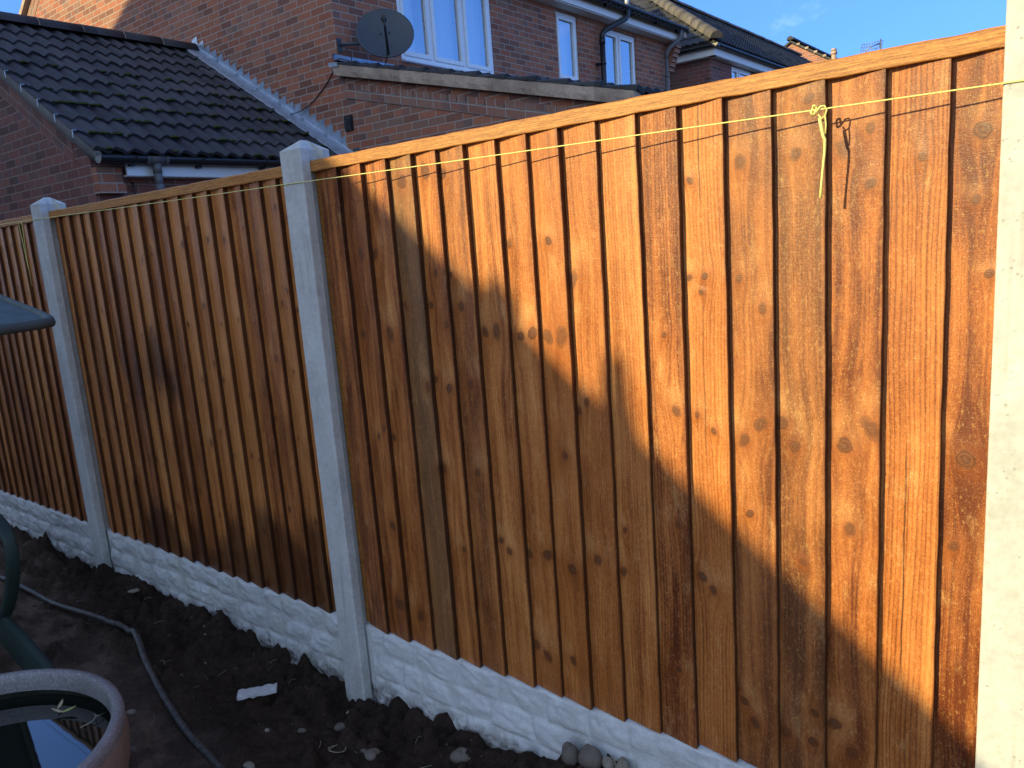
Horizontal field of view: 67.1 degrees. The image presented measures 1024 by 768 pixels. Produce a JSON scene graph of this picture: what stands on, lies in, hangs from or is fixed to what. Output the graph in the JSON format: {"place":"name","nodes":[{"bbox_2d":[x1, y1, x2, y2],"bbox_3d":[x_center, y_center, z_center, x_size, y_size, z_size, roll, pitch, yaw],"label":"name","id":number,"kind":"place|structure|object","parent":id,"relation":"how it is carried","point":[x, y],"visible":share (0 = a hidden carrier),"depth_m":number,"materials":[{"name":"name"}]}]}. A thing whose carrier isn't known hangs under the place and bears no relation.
{"place":"outdoors","nodes":[
{"label":"outdoors","id":0,"kind":"place"},
{"bbox_2d":[0,11,352,220],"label":"garage","id":1,"kind":"structure","parent":0,"point":[90,114],"depth_m":7.27,"materials":[{"name":"black tile"}]},
{"bbox_2d":[0,525,617,767],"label":"soil bed","id":2,"kind":"object","parent":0,"point":[161,740],"visible":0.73,"depth_m":2.81,"materials":[{"name":"brown soil"}]},
{"bbox_2d":[0,294,55,669],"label":"garden chair","id":3,"kind":"object","parent":2,"relation":"on","point":[23,649],"visible":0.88,"depth_m":2.89,"materials":[{"name":"green plastic"}]},
{"bbox_2d":[0,668,130,767],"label":"round planter","id":4,"kind":"object","parent":2,"relation":"on","point":[112,749],"visible":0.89,"depth_m":2.22,"materials":[{"name":"ceramic"}]},
{"bbox_2d":[0,694,110,767],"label":"water","id":5,"kind":"structure","parent":4,"relation":"in","point":[36,731],"depth_m":2.12,"materials":[{"name":"blue liquid"}]},
{"bbox_2d":[0,574,225,767],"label":"pipe","id":6,"kind":"object","parent":2,"relation":"on","point":[202,748],"visible":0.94,"depth_m":2.95,"materials":[{"name":"grey plastic"}]},
{"bbox_2d":[126,709,135,714],"bbox_3d":[-1.339,1.154,2.716,0.035,0.015,0.028,4,13,38],"label":"stone","id":7,"kind":"object","parent":2,"relation":"on","point":[131,711],"visible":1,"depth_m":2.71,"materials":[{"name":"grey stone"}]},
{"bbox_2d":[128,588,139,593],"bbox_3d":[-1.706,0.937,3.497,0.063,0.021,0.032,-10,12,-27],"label":"stone","id":8,"kind":"object","parent":2,"relation":"on","point":[135,590],"visible":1,"depth_m":3.48,"materials":[{"name":"grey stone"}]},
{"bbox_2d":[130,745,138,751],"bbox_3d":[-1.228,1.185,2.510,0.034,0.020,0.025,4,13,38],"label":"stone","id":9,"kind":"object","parent":2,"relation":"on","point":[134,748],"visible":0.87,"depth_m":2.50,"materials":[{"name":"grey stone"}]},
{"bbox_2d":[2,583,431,767],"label":"straw","id":10,"kind":"object","parent":2,"relation":"on","point":[329,748],"visible":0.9,"depth_m":2.44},
{"bbox_2d":[243,761,254,767],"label":"stone","id":11,"kind":"object","parent":2,"relation":"on","point":[248,764],"visible":0.98,"depth_m":2.37,"materials":[{"name":"grey stone"}]},
{"bbox_2d":[237,683,277,700],"bbox_3d":[-0.884,1.067,2.680,0.131,0.017,0.057,-6,11,-12],"label":"broken concrete piece","id":12,"kind":"object","parent":2,"relation":"on","point":[254,692],"visible":1,"depth_m":2.67,"materials":[{"name":"grey concrete"}]},
{"bbox_2d":[297,728,306,732],"bbox_3d":[-0.689,1.135,2.529,0.031,0.017,0.024,4,13,38],"label":"stone","id":13,"kind":"object","parent":2,"relation":"on","point":[301,730],"visible":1,"depth_m":2.52,"materials":[{"name":"grey stone"}]},
{"bbox_2d":[334,723,344,731],"bbox_3d":[-0.567,1.131,2.546,0.038,0.029,0.035,4,13,38],"label":"stone","id":14,"kind":"object","parent":2,"relation":"on","point":[338,727],"visible":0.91,"depth_m":2.54,"materials":[{"name":"grey stone"}]},
{"bbox_2d":[364,748,380,760],"bbox_3d":[-0.422,1.117,2.331,0.047,0.030,0.048,4,13,38],"label":"stone","id":15,"kind":"object","parent":2,"relation":"on","point":[370,754],"visible":0.99,"depth_m":2.32,"materials":[{"name":"grey stone"}]},
{"bbox_2d":[450,747,471,762],"bbox_3d":[-0.149,1.100,2.287,0.064,0.045,0.060,4,13,38],"label":"stone","id":16,"kind":"object","parent":2,"relation":"on","point":[458,755],"visible":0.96,"depth_m":2.27,"materials":[{"name":"grey stone"}]},
{"bbox_2d":[562,741,578,765],"bbox_3d":[0.156,0.999,2.084,0.055,0.065,0.052,4,13,38],"label":"stone","id":17,"kind":"object","parent":2,"relation":"on","point":[570,752],"visible":0.98,"depth_m":2.07,"materials":[{"name":"grey stone"}]},
{"bbox_2d":[578,743,602,767],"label":"stone","id":18,"kind":"object","parent":2,"relation":"on","point":[589,756],"visible":0.99,"depth_m":2.03,"materials":[{"name":"grey stone"}]},
{"bbox_2d":[602,756,615,767],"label":"stone","id":19,"kind":"object","parent":2,"relation":"on","point":[608,762],"visible":0.98,"depth_m":2.01,"materials":[{"name":"grey stone"}]},
{"bbox_2d":[615,757,629,767],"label":"stone","id":20,"kind":"object","parent":2,"relation":"on","point":[625,763],"visible":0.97,"depth_m":1.98,"materials":[{"name":"grey stone"}]},
{"bbox_2d":[0,0,1006,57],"label":"sky","id":21,"kind":"structure","parent":0,"point":[825,25],"materials":[{"name":"blue"}]},
{"bbox_2d":[630,0,811,90],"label":"house","id":22,"kind":"structure","parent":0,"point":[713,48],"depth_m":16.43,"materials":[{"name":"red brick"}]},
{"bbox_2d":[732,67,750,77],"bbox_3d":[5.005,-6.355,16.942,0.077,1.042,1.176,4,13,38],"label":"window","id":23,"kind":"structure","parent":22,"relation":"in","point":[737,72],"depth_m":16.75,"materials":[{"name":"white plastic"}]},
{"bbox_2d":[784,36,836,61],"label":"house","id":24,"kind":"structure","parent":0,"point":[810,53],"depth_m":31.04,"materials":[{"name":"orange brick"}]},
{"bbox_2d":[860,39,883,52],"bbox_3d":[14.542,-12.344,31.433,0.975,3.100,0.349,4,13,38],"label":"tv aerial","id":25,"kind":"object","parent":24,"relation":"attached to","point":[879,44],"visible":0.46,"depth_m":31.18,"materials":[{"name":"metal"}]},
{"label":"ground","id":26,"kind":"structure","parent":0,"visible":0},
{"bbox_2d":[0,489,95,568],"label":"gravel board","id":27,"kind":"object","parent":26,"relation":"on","point":[69,536],"visible":0.29,"depth_m":4.22,"materials":[{"name":"concrete"}]},
{"bbox_2d":[0,215,87,522],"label":"fence panel","id":28,"kind":"object","parent":27,"relation":"on","point":[38,463],"visible":0.77,"depth_m":4.01,"materials":[{"name":"wood"}]},
{"bbox_2d":[30,197,112,568],"bbox_3d":[-2.047,0.272,3.744,0.101,2.297,0.115,4,13,38],"label":"concrete post","id":29,"kind":"object","parent":26,"relation":"on","point":[66,345],"visible":0.59,"depth_m":3.64,"materials":[{"name":"grey concrete"}]},
{"bbox_2d":[106,529,344,680],"bbox_3d":[-1.251,1.069,3.298,1.825,0.619,0.054,4,13,38],"label":"gravel board","id":30,"kind":"object","parent":26,"relation":"on","point":[296,628],"visible":0.38,"depth_m":3.10,"materials":[{"name":"concrete"}]},
{"bbox_2d":[48,166,335,613],"bbox_3d":[-1.324,0.013,3.107,1.825,1.533,0.049,4,13,38],"label":"fence panel","id":31,"kind":"object","parent":30,"relation":"on","point":[187,325],"visible":0.97,"depth_m":2.97,"materials":[{"name":"wood"}]},
{"bbox_2d":[279,140,372,701],"bbox_3d":[-0.559,0.377,2.584,0.101,2.297,0.115,4,13,38],"label":"concrete post","id":32,"kind":"object","parent":26,"relation":"on","point":[304,225],"visible":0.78,"depth_m":2.48,"materials":[{"name":"grey concrete"}]},
{"bbox_2d":[0,79,1023,284],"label":"string line","id":33,"kind":"object","parent":32,"relation":"attached to","point":[817,109],"visible":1,"depth_m":1.50,"materials":[{"name":"yellow fabric"}]},
{"bbox_2d":[19,0,688,151],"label":"house","id":34,"kind":"structure","parent":26,"relation":"on","point":[459,65],"depth_m":9.05,"materials":[{"name":"red brick"}]},
{"bbox_2d":[290,9,413,114],"bbox_3d":[-1.989,-3.486,8.322,1.891,0.954,0.458,-2,11,14],"label":"satellite dish","id":35,"kind":"object","parent":34,"relation":"attached to","point":[386,33],"visible":0.94,"depth_m":8.21,"materials":[{"name":"grey paint"}]},
{"bbox_2d":[396,0,493,73],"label":"window","id":36,"kind":"structure","parent":34,"relation":"in","point":[436,14],"depth_m":9.64,"materials":[{"name":"white plastic"}]},
{"bbox_2d":[555,11,578,79],"bbox_3d":[0.769,-4.946,11.537,0.152,1.071,0.576,4,13,38],"label":"window","id":37,"kind":"structure","parent":34,"relation":"in","point":[562,19],"depth_m":11.63,"materials":[{"name":"white plastic"}]},
{"bbox_2d":[605,30,635,84],"bbox_3d":[1.743,-5.272,12.695,0.077,0.947,1.061,4,13,38],"label":"window","id":38,"kind":"structure","parent":34,"relation":"in","point":[616,37],"depth_m":12.67,"materials":[{"name":"white plastic"}]},
{"bbox_2d":[364,622,756,767],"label":"gravel board","id":39,"kind":"object","parent":26,"relation":"on","point":[493,709],"visible":0.66,"depth_m":2.27,"materials":[{"name":"concrete"}]},
{"bbox_2d":[310,25,1005,767],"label":"fence panel","id":40,"kind":"object","parent":39,"relation":"on","point":[682,435],"visible":0.98,"depth_m":1.72,"materials":[{"name":"wood"}]},
{"bbox_2d":[975,0,1023,767],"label":"concrete post","id":41,"kind":"object","parent":26,"relation":"on","point":[1000,730],"visible":1,"depth_m":1.33,"materials":[{"name":"grey concrete"}]}
]}

